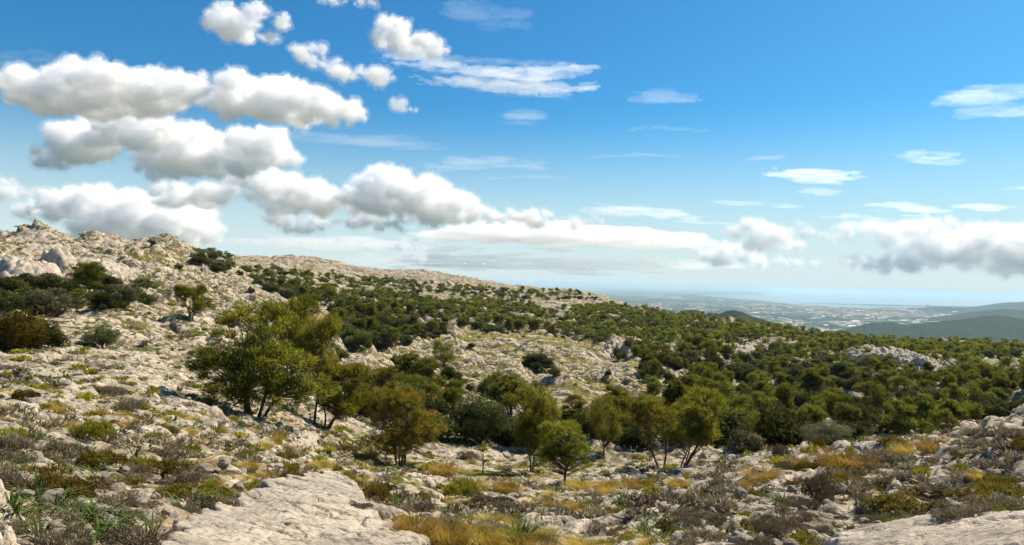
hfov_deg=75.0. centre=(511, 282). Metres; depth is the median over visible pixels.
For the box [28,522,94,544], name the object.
heath cushion
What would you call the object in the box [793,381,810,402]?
pine tree
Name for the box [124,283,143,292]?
holm oak
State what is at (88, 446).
stone
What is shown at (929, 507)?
shrub
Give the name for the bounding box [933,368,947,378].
pine tree
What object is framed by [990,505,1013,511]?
shrub
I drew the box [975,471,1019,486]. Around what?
shrub
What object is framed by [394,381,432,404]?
holm oak
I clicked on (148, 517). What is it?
stone
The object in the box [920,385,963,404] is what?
holm oak
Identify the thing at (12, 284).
holm oak
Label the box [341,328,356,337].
holm oak
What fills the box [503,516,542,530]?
strap leaf plant
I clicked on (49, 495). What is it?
stone
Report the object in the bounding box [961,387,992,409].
holm oak
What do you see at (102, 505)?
stone
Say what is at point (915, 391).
holm oak
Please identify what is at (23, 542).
stone
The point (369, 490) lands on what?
shrub
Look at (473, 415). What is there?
holm oak
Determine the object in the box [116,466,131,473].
stone
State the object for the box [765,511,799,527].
heath cushion
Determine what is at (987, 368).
pine tree
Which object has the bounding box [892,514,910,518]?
heath cushion
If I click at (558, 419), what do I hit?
holm oak
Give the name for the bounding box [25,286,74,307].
holm oak
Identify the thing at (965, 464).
strap leaf plant
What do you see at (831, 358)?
pine tree
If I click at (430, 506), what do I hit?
heath cushion
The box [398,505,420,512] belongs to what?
heath cushion
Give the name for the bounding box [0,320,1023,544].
rubble
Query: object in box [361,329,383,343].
holm oak
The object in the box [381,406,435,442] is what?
holm oak
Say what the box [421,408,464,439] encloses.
holm oak
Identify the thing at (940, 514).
heath cushion
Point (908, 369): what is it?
pine tree
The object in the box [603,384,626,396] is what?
pine tree
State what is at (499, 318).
pine tree
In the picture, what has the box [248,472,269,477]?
grass tuft
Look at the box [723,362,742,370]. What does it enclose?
holm oak
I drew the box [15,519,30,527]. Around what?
heath cushion
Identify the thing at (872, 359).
pine tree
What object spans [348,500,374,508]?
heath cushion
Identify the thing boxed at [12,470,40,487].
stone
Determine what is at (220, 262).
holm oak
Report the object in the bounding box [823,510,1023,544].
rock slab
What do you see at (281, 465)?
stone
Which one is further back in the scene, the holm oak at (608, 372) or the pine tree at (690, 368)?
the pine tree at (690, 368)
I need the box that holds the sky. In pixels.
[0,0,1023,296]
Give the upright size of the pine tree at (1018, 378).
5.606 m
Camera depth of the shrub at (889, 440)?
22.67 m
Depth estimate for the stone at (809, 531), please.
8.87 m
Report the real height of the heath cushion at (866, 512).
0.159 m
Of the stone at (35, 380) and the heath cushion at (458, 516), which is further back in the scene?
the stone at (35, 380)
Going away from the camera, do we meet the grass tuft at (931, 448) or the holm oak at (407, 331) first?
the grass tuft at (931, 448)
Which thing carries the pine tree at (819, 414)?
on the ground
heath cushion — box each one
[0,432,35,450]
[0,449,12,459]
[0,461,19,479]
[0,469,25,489]
[0,518,29,535]
[3,449,38,463]
[13,483,53,491]
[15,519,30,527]
[21,500,85,522]
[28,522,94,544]
[42,437,85,457]
[43,447,77,465]
[74,536,140,544]
[92,385,129,394]
[92,542,121,544]
[94,489,142,508]
[98,478,120,487]
[99,522,168,544]
[101,523,144,540]
[111,397,149,409]
[111,473,124,478]
[112,502,150,523]
[116,467,149,476]
[121,463,154,473]
[123,471,154,481]
[131,484,146,488]
[132,499,164,508]
[144,509,167,523]
[150,445,184,457]
[152,478,166,484]
[152,492,166,498]
[166,465,206,485]
[179,501,200,512]
[187,491,242,511]
[207,475,220,480]
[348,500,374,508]
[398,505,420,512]
[398,506,412,512]
[414,501,436,512]
[428,506,451,512]
[428,513,464,527]
[457,450,480,459]
[463,490,514,507]
[467,518,507,533]
[493,499,520,512]
[574,500,601,506]
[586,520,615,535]
[607,530,618,535]
[616,523,629,530]
[661,507,712,524]
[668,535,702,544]
[681,524,711,540]
[690,505,713,512]
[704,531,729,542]
[705,511,733,525]
[706,479,743,488]
[732,537,771,544]
[743,514,796,534]
[747,530,774,544]
[749,508,791,523]
[751,507,764,511]
[757,519,792,538]
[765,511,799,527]
[767,443,794,457]
[774,504,793,514]
[775,460,795,469]
[775,495,798,507]
[780,519,822,532]
[788,510,818,521]
[793,469,844,502]
[799,498,821,510]
[806,524,834,537]
[813,536,825,544]
[834,514,849,519]
[847,467,868,475]
[849,491,872,501]
[853,513,875,523]
[855,508,880,515]
[869,477,893,490]
[869,515,889,522]
[870,452,887,456]
[888,509,916,516]
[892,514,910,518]
[914,495,932,501]
[930,498,977,521]
[942,445,967,457]
[945,505,999,518]
[959,491,1023,510]
[962,502,998,511]
[979,440,1007,448]
[991,473,1023,482]
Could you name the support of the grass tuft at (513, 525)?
on the ground
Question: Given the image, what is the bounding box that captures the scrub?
[0,225,1023,524]
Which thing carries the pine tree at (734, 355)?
on the ground
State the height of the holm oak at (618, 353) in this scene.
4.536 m
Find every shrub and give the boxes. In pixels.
[0,426,28,436]
[5,459,70,488]
[11,388,41,399]
[38,403,52,409]
[41,473,110,499]
[66,520,97,535]
[67,419,116,438]
[75,446,128,470]
[111,477,147,485]
[118,456,147,467]
[142,432,164,437]
[146,456,170,466]
[146,458,196,477]
[154,480,200,499]
[159,424,180,433]
[181,442,201,451]
[189,484,234,504]
[191,448,208,455]
[200,480,217,487]
[222,446,235,451]
[233,450,257,457]
[240,446,265,451]
[240,479,260,490]
[276,450,298,459]
[276,471,306,477]
[282,463,300,472]
[332,466,343,470]
[340,470,359,485]
[359,482,391,503]
[381,481,397,491]
[396,481,414,484]
[411,490,433,501]
[441,476,480,496]
[483,528,521,544]
[501,513,526,520]
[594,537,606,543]
[600,505,625,513]
[604,533,643,544]
[611,530,643,542]
[654,518,678,532]
[735,510,751,516]
[740,520,763,530]
[747,490,769,497]
[780,479,801,486]
[782,530,822,544]
[791,460,822,470]
[808,438,831,446]
[826,470,864,482]
[860,490,927,514]
[875,434,907,446]
[884,516,904,521]
[898,486,937,498]
[907,464,932,475]
[919,497,946,511]
[943,488,971,501]
[952,462,969,471]
[963,480,1023,498]
[971,488,1009,503]
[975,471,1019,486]
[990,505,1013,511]
[1010,435,1023,450]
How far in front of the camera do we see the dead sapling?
40.04 m
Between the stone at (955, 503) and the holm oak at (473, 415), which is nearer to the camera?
the stone at (955, 503)
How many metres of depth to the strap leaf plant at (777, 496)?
13.73 m
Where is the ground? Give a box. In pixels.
[0,219,1023,544]
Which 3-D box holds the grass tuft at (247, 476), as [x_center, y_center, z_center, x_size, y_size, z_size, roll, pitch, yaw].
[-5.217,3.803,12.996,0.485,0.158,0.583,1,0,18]
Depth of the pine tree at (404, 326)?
167.51 m
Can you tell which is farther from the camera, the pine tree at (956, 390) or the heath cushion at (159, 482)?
the pine tree at (956, 390)
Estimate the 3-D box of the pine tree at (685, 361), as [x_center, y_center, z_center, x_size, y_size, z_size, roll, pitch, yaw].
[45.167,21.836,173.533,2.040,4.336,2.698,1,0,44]
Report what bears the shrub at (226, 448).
on the ground
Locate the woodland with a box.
[190,246,1023,382]
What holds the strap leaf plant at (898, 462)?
on the ground
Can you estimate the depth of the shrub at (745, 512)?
10.62 m
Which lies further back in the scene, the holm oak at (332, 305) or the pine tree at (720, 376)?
the holm oak at (332, 305)
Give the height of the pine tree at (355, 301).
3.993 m
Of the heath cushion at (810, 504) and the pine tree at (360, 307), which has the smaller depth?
the heath cushion at (810, 504)
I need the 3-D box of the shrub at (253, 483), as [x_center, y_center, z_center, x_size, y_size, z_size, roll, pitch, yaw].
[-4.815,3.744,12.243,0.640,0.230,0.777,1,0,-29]
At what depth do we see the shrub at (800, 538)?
8.66 m
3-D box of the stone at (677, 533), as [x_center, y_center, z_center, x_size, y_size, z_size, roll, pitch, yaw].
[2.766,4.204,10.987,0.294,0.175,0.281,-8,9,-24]
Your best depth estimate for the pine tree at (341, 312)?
147.44 m
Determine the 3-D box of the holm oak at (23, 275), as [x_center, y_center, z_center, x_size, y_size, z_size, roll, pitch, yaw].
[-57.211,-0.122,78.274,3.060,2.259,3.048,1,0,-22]
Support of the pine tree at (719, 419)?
on the ground
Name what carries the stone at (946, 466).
on the ground
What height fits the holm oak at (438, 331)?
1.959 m
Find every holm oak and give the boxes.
[0,276,31,290]
[0,287,25,311]
[0,308,49,351]
[10,286,41,294]
[12,272,38,282]
[16,289,70,316]
[24,276,39,283]
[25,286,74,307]
[27,271,64,289]
[32,318,71,348]
[54,278,86,295]
[78,323,123,348]
[87,292,115,310]
[99,275,122,288]
[103,282,139,302]
[111,300,129,311]
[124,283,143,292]
[132,278,159,290]
[132,292,157,304]
[140,282,155,288]
[189,254,208,263]
[209,263,223,272]
[211,259,226,270]
[247,286,254,292]
[261,280,272,289]
[264,283,279,291]
[266,283,278,291]
[277,286,296,298]
[325,302,343,310]
[335,346,348,358]
[338,320,352,327]
[338,324,355,333]
[339,325,360,339]
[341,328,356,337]
[344,330,372,349]
[344,377,368,391]
[347,318,359,327]
[351,310,366,318]
[353,380,382,416]
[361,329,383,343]
[361,371,430,382]
[367,327,382,333]
[372,322,386,329]
[372,336,387,349]
[375,332,397,347]
[377,315,391,325]
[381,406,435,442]
[390,318,409,326]
[390,355,401,363]
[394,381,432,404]
[396,323,409,330]
[399,335,415,342]
[400,329,410,335]
[408,328,417,336]
[418,329,430,340]
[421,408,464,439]
[422,397,451,416]
[427,332,437,338]
[431,329,442,334]
[435,325,449,334]
[440,366,463,381]
[448,392,508,445]
[476,375,498,399]
[484,415,516,443]
[497,420,533,449]
[522,352,554,368]
[547,367,560,377]
[548,412,564,421]
[566,412,586,431]
[579,413,609,438]
[583,398,616,412]
[604,369,611,375]
[609,407,635,427]
[610,346,627,361]
[611,423,657,450]
[620,421,644,434]
[630,343,649,357]
[637,361,658,373]
[638,366,660,379]
[657,418,702,445]
[657,422,693,446]
[658,368,665,378]
[662,372,676,384]
[667,359,683,370]
[683,355,693,363]
[710,356,724,370]
[713,406,761,450]
[719,370,735,380]
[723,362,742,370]
[724,426,765,454]
[729,366,743,379]
[738,389,752,402]
[740,368,755,381]
[743,389,770,404]
[754,399,820,446]
[773,367,788,378]
[774,388,806,405]
[783,367,799,377]
[785,375,803,385]
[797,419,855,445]
[817,387,836,398]
[827,423,852,440]
[828,362,848,376]
[832,409,840,419]
[833,377,843,387]
[835,420,866,440]
[836,391,853,404]
[838,371,849,378]
[839,375,862,389]
[848,420,874,435]
[851,396,861,405]
[854,402,884,423]
[854,406,879,434]
[859,377,887,392]
[862,367,872,379]
[878,404,912,435]
[891,382,902,392]
[900,392,914,398]
[906,387,931,395]
[911,386,929,390]
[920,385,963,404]
[922,419,940,432]
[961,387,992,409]
[976,397,1008,419]
[979,397,1019,416]
[998,386,1012,401]
[1015,396,1023,405]
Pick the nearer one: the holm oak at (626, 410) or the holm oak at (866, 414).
the holm oak at (626, 410)
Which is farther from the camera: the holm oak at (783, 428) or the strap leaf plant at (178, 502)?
the holm oak at (783, 428)
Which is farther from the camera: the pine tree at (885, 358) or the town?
the town
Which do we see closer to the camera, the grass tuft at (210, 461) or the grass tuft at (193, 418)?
the grass tuft at (210, 461)
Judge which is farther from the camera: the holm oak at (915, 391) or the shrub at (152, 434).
the holm oak at (915, 391)
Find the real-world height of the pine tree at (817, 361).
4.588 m
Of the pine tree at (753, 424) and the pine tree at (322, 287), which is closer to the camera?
the pine tree at (753, 424)
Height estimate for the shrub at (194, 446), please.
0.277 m
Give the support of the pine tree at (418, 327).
on the ground
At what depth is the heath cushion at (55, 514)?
6.79 m
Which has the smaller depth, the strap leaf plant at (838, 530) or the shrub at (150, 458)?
the strap leaf plant at (838, 530)
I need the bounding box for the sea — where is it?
[705,290,1023,307]
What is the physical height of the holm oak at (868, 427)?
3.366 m
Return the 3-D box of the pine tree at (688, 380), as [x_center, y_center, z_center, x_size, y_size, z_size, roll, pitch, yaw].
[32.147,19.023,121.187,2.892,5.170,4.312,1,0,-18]
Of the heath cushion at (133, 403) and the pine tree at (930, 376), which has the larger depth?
the pine tree at (930, 376)
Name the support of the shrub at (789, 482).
on the ground
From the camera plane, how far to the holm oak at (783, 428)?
50.48 m
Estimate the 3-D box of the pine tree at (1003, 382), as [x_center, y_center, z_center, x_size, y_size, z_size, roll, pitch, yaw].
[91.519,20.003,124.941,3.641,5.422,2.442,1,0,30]
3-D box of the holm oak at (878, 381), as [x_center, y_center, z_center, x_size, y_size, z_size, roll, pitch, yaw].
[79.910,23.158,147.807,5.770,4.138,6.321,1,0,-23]
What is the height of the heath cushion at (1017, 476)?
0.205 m
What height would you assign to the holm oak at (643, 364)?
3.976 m
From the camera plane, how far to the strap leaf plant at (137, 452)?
12.87 m
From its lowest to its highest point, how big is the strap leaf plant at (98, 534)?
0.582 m
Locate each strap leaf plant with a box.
[0,469,94,507]
[0,499,21,528]
[1,487,79,525]
[1,507,83,544]
[2,457,35,470]
[3,479,99,518]
[6,452,40,470]
[11,419,39,428]
[21,403,36,416]
[23,427,57,441]
[31,488,95,507]
[33,435,62,449]
[34,516,86,543]
[44,451,68,461]
[54,459,91,476]
[54,493,136,526]
[62,496,120,518]
[69,511,143,544]
[73,456,118,473]
[80,465,131,485]
[84,513,163,542]
[85,504,154,529]
[118,441,155,457]
[133,511,183,541]
[155,488,227,509]
[162,424,183,436]
[382,492,411,506]
[435,505,470,514]
[461,511,479,524]
[479,506,504,517]
[492,515,564,544]
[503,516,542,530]
[610,495,629,506]
[625,518,679,537]
[627,516,653,533]
[630,510,657,525]
[635,521,663,539]
[640,531,674,544]
[667,521,712,537]
[710,522,734,533]
[754,494,790,507]
[762,487,790,501]
[825,521,863,538]
[867,511,900,522]
[876,457,915,468]
[950,454,969,465]
[983,483,1023,510]
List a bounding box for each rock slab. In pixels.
[0,479,18,544]
[159,470,431,544]
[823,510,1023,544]
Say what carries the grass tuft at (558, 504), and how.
on the ground
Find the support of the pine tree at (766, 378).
on the ground
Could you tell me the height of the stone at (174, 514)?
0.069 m
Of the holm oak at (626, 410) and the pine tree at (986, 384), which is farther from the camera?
the pine tree at (986, 384)
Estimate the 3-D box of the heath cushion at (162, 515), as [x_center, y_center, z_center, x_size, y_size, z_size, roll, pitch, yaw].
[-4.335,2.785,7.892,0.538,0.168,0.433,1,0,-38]
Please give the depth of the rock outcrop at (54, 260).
87.05 m
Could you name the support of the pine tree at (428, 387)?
on the ground
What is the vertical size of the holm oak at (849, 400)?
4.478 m
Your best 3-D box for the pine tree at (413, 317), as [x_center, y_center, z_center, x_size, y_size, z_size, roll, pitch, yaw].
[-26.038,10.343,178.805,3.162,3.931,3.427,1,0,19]
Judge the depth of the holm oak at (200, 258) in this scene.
165.92 m
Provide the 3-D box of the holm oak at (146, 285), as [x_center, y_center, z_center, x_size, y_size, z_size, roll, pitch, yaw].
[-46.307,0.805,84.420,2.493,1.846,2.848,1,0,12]
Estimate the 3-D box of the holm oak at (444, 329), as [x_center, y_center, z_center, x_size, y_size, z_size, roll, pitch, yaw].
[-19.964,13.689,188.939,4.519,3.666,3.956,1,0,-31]
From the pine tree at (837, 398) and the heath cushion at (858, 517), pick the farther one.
the pine tree at (837, 398)
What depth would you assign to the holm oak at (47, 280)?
72.90 m
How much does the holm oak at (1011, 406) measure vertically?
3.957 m
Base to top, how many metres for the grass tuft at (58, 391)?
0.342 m
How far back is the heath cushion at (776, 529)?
9.01 m
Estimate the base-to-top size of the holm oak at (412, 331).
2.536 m
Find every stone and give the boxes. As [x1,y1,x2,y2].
[0,539,9,544]
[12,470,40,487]
[14,489,34,496]
[16,539,29,544]
[27,452,45,461]
[28,443,40,450]
[30,378,40,383]
[32,398,44,403]
[33,517,52,526]
[34,371,48,378]
[34,440,48,449]
[36,488,64,505]
[45,521,66,531]
[72,497,87,507]
[78,524,95,536]
[86,444,93,450]
[88,473,100,480]
[95,504,110,511]
[97,471,110,480]
[99,513,118,528]
[108,482,125,491]
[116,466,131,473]
[120,394,131,399]
[127,491,147,506]
[135,508,155,525]
[162,508,170,514]
[169,512,179,517]
[198,462,213,473]
[218,458,230,465]
[231,482,244,489]
[274,463,283,467]
[397,483,406,487]
[502,452,510,457]
[561,534,575,539]
[667,477,687,490]
[672,530,684,537]
[725,454,734,459]
[728,530,753,544]
[734,486,747,496]
[751,466,763,475]
[758,499,768,504]
[783,538,798,544]
[787,485,798,492]
[797,505,807,510]
[807,529,818,534]
[821,523,833,528]
[822,498,833,504]
[835,483,847,494]
[859,517,868,522]
[941,464,950,469]
[951,501,960,507]
[985,447,997,458]
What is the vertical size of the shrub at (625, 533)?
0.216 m
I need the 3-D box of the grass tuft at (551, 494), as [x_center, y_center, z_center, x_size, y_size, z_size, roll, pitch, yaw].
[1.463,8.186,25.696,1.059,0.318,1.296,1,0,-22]
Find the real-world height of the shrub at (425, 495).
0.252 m
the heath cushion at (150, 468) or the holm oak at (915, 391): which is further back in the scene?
the holm oak at (915, 391)
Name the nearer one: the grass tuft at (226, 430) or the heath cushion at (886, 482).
the heath cushion at (886, 482)
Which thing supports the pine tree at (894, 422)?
on the ground
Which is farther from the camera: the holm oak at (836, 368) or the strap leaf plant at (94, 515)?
the holm oak at (836, 368)
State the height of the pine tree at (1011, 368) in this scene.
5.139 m
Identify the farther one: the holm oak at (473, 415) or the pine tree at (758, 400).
the pine tree at (758, 400)
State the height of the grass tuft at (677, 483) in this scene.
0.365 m
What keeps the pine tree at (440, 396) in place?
on the ground
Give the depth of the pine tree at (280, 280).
188.91 m
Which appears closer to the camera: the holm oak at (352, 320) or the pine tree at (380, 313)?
the holm oak at (352, 320)
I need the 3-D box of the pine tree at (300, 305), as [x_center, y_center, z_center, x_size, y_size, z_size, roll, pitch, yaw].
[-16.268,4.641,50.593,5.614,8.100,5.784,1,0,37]
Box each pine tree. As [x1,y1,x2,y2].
[62,261,89,282]
[68,288,97,309]
[70,260,115,291]
[166,283,215,318]
[182,298,343,417]
[254,292,322,391]
[263,271,278,281]
[277,277,285,285]
[283,283,293,289]
[287,279,297,289]
[293,310,348,424]
[298,285,307,293]
[306,288,317,295]
[316,362,372,429]
[318,285,327,291]
[321,292,335,301]
[326,289,335,300]
[331,308,347,316]
[335,298,345,308]
[344,306,355,318]
[351,295,360,303]
[353,364,410,421]
[354,303,366,312]
[354,318,366,328]
[358,382,448,465]
[362,316,379,328]
[364,302,377,315]
[364,367,393,384]
[373,311,389,319]
[376,301,386,310]
[382,327,401,344]
[389,315,396,321]
[390,301,398,310]
[393,307,399,313]
[396,352,422,374]
[396,373,443,399]
[401,324,409,331]
[405,302,415,313]
[409,314,419,324]
[411,322,424,335]
[414,356,449,387]
[422,306,434,315]
[427,318,440,330]
[427,385,463,404]
[428,309,438,317]
[430,339,460,365]
[437,377,468,403]
[441,314,450,326]
[442,309,451,318]
[443,387,463,417]
[475,315,485,324]
[486,370,530,414]
[487,379,505,398]
[493,314,503,324]
[500,379,523,417]
[501,378,562,471]
[503,317,514,331]
[512,397,566,450]
[513,319,524,330]
[516,408,551,445]
[527,318,532,331]
[530,318,541,331]
[532,419,598,485]
[546,323,565,334]
[561,393,589,420]
[585,393,623,456]
[589,395,615,439]
[596,329,613,339]
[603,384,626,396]
[607,395,632,409]
[614,391,632,406]
[618,391,682,468]
[624,337,633,346]
[629,344,641,354]
[636,347,659,363]
[638,374,663,395]
[646,394,665,405]
[649,340,671,361]
[649,359,661,376]
[656,385,725,466]
[660,396,672,408]
[661,378,689,413]
[662,348,679,366]
[663,355,671,366]
[673,385,742,445]
[675,341,688,352]
[680,374,695,388]
[682,358,689,372]
[684,344,702,355]
[686,363,695,374]
[691,335,705,351]
[691,377,702,387]
[692,361,717,376]
[698,340,721,359]
[700,378,713,388]
[702,368,713,379]
[708,380,739,406]
[709,372,731,385]
[719,344,736,362]
[722,369,733,381]
[723,393,752,409]
[731,352,737,358]
[731,358,744,367]
[735,381,747,390]
[737,384,751,392]
[740,390,783,412]
[741,409,780,447]
[746,370,767,384]
[746,412,762,423]
[747,408,758,414]
[751,380,769,394]
[753,373,775,390]
[756,358,769,369]
[765,358,781,374]
[769,382,796,411]
[773,372,787,385]
[778,354,791,365]
[780,360,787,367]
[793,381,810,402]
[796,406,812,416]
[799,367,825,399]
[805,404,829,434]
[808,362,818,368]
[809,394,826,409]
[810,358,822,365]
[815,366,829,376]
[817,392,850,416]
[819,386,843,409]
[824,354,835,364]
[825,375,838,388]
[833,401,861,424]
[845,362,855,370]
[846,366,863,378]
[852,379,892,408]
[856,354,879,369]
[864,368,897,390]
[869,356,882,370]
[878,397,934,435]
[879,354,895,365]
[882,365,889,370]
[882,398,909,422]
[884,359,896,369]
[886,375,917,398]
[889,368,909,383]
[898,364,917,381]
[901,395,919,428]
[905,362,914,367]
[911,392,939,433]
[912,372,921,385]
[913,379,931,387]
[919,371,937,387]
[921,361,934,371]
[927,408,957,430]
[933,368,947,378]
[935,370,952,386]
[936,397,968,426]
[938,364,958,369]
[938,376,956,388]
[938,382,985,421]
[941,374,957,387]
[947,367,975,386]
[956,362,978,379]
[962,402,980,419]
[963,381,980,397]
[964,369,983,386]
[973,377,994,393]
[974,362,1004,379]
[982,391,997,398]
[988,387,1009,400]
[991,365,1004,371]
[991,374,1011,389]
[992,371,1008,380]
[1006,367,1019,376]
[1008,380,1018,390]
[1010,374,1022,389]
[1019,366,1023,387]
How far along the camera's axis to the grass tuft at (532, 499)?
22.89 m
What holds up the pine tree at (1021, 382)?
on the ground
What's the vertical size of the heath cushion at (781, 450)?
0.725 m
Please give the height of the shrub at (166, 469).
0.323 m
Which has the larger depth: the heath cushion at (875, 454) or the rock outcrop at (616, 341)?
the rock outcrop at (616, 341)
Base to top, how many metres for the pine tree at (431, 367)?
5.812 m
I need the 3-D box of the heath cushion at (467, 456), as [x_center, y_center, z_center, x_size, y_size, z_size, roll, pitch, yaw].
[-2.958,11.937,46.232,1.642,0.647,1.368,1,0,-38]
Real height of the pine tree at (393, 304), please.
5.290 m
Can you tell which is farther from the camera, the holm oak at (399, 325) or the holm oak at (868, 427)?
the holm oak at (399, 325)
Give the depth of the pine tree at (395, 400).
33.11 m
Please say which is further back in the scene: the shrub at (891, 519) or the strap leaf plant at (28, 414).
the strap leaf plant at (28, 414)
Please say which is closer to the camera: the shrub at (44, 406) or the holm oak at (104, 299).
the shrub at (44, 406)
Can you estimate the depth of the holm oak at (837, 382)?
157.45 m
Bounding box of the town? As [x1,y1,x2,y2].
[639,296,950,331]
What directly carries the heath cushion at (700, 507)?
on the ground
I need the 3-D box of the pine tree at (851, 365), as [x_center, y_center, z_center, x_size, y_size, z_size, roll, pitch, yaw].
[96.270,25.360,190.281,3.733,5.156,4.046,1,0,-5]
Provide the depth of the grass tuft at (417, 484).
23.16 m
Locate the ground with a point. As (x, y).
(162, 257)
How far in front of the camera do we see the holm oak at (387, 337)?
121.37 m
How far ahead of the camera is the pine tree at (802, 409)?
81.19 m
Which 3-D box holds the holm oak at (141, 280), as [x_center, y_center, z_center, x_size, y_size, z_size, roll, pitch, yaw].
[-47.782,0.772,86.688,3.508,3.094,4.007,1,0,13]
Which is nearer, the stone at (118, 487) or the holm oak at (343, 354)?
the stone at (118, 487)
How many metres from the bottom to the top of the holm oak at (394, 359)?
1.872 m
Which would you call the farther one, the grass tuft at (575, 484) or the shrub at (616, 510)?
the grass tuft at (575, 484)
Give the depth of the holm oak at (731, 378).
160.95 m
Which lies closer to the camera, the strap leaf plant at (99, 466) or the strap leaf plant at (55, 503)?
the strap leaf plant at (55, 503)
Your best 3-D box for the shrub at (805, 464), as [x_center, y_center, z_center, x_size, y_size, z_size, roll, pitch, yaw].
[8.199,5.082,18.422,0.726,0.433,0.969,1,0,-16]
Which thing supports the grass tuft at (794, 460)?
on the ground
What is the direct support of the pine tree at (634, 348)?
on the ground
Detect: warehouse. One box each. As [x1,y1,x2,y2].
[813,321,840,323]
[828,321,856,324]
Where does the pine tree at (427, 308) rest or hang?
on the ground
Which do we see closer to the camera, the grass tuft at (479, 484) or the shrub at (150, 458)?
the shrub at (150, 458)
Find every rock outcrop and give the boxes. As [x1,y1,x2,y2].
[0,247,137,279]
[15,229,56,249]
[19,402,38,418]
[288,427,317,448]
[601,335,630,354]
[727,337,781,359]
[740,453,771,463]
[845,344,955,372]
[853,439,888,452]
[1008,404,1023,424]
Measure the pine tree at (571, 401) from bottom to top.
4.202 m
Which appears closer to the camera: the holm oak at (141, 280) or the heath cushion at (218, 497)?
the heath cushion at (218, 497)
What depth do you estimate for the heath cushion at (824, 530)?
9.20 m
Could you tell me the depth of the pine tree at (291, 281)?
184.47 m
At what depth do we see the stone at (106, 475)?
9.90 m
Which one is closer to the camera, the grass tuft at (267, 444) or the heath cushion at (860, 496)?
the heath cushion at (860, 496)
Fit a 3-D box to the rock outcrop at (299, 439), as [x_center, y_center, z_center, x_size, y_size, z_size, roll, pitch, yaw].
[-9.121,7.509,29.779,2.476,3.448,16.503,1,0,-13]
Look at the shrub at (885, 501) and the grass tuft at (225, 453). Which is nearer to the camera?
the shrub at (885, 501)
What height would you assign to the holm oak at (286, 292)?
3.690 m
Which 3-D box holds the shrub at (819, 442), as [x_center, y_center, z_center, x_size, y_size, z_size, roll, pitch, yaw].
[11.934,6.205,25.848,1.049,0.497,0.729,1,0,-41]
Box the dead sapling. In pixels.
[477,444,488,472]
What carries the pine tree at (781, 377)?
on the ground
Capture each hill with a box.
[676,310,790,328]
[815,315,1023,342]
[816,322,903,336]
[898,302,1023,313]
[905,309,1023,321]
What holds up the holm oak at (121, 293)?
on the ground
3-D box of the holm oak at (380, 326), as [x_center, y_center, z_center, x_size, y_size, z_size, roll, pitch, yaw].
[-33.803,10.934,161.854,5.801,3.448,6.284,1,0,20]
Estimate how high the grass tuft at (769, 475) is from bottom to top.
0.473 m
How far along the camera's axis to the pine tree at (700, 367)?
148.20 m
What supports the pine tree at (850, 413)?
on the ground
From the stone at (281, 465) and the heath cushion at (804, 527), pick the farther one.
the stone at (281, 465)
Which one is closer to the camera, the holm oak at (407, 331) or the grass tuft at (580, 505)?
the grass tuft at (580, 505)
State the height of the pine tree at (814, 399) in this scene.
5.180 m
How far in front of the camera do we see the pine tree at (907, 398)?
86.00 m
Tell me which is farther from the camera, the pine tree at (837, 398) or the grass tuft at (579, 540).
the pine tree at (837, 398)
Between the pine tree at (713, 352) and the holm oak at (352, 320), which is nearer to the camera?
the holm oak at (352, 320)
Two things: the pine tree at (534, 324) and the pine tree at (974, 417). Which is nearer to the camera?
the pine tree at (974, 417)
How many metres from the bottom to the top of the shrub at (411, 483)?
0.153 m
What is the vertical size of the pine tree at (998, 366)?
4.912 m
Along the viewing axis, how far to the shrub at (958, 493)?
11.05 m
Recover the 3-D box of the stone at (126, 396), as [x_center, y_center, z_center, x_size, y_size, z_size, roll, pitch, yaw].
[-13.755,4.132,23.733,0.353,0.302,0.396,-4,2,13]
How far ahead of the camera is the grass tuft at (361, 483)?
16.56 m
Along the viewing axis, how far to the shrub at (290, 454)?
18.73 m
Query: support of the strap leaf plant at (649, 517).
on the ground
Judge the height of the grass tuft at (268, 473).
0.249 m
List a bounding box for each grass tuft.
[40,399,72,413]
[45,421,80,431]
[49,388,64,393]
[88,402,110,416]
[103,397,121,400]
[111,410,138,416]
[113,414,158,429]
[180,427,205,434]
[184,415,201,421]
[193,437,213,445]
[194,458,219,467]
[203,477,230,487]
[216,426,233,433]
[216,450,234,456]
[231,459,267,471]
[237,473,253,480]
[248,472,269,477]
[252,440,280,451]
[254,469,279,478]
[273,432,285,444]
[305,458,335,468]
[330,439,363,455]
[350,476,370,485]
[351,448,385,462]
[360,473,375,478]
[383,505,451,537]
[387,514,426,527]
[412,479,424,487]
[418,508,484,544]
[424,455,471,476]
[442,494,457,503]
[443,497,471,505]
[457,514,518,544]
[465,476,493,491]
[467,511,518,525]
[482,477,530,493]
[486,526,541,544]
[497,521,529,530]
[511,527,572,544]
[518,494,539,503]
[531,524,563,534]
[539,489,559,497]
[539,500,570,509]
[549,531,597,544]
[561,477,596,489]
[561,534,607,544]
[562,534,594,544]
[564,498,591,513]
[586,477,627,490]
[594,486,621,495]
[618,476,659,489]
[629,525,671,544]
[659,477,692,490]
[729,461,788,482]
[734,479,764,487]
[783,455,804,468]
[797,444,886,473]
[871,484,884,493]
[887,437,918,454]
[893,433,948,453]
[962,468,997,481]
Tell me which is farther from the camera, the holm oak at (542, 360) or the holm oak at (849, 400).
the holm oak at (542, 360)
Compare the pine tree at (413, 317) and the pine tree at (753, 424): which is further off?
the pine tree at (413, 317)

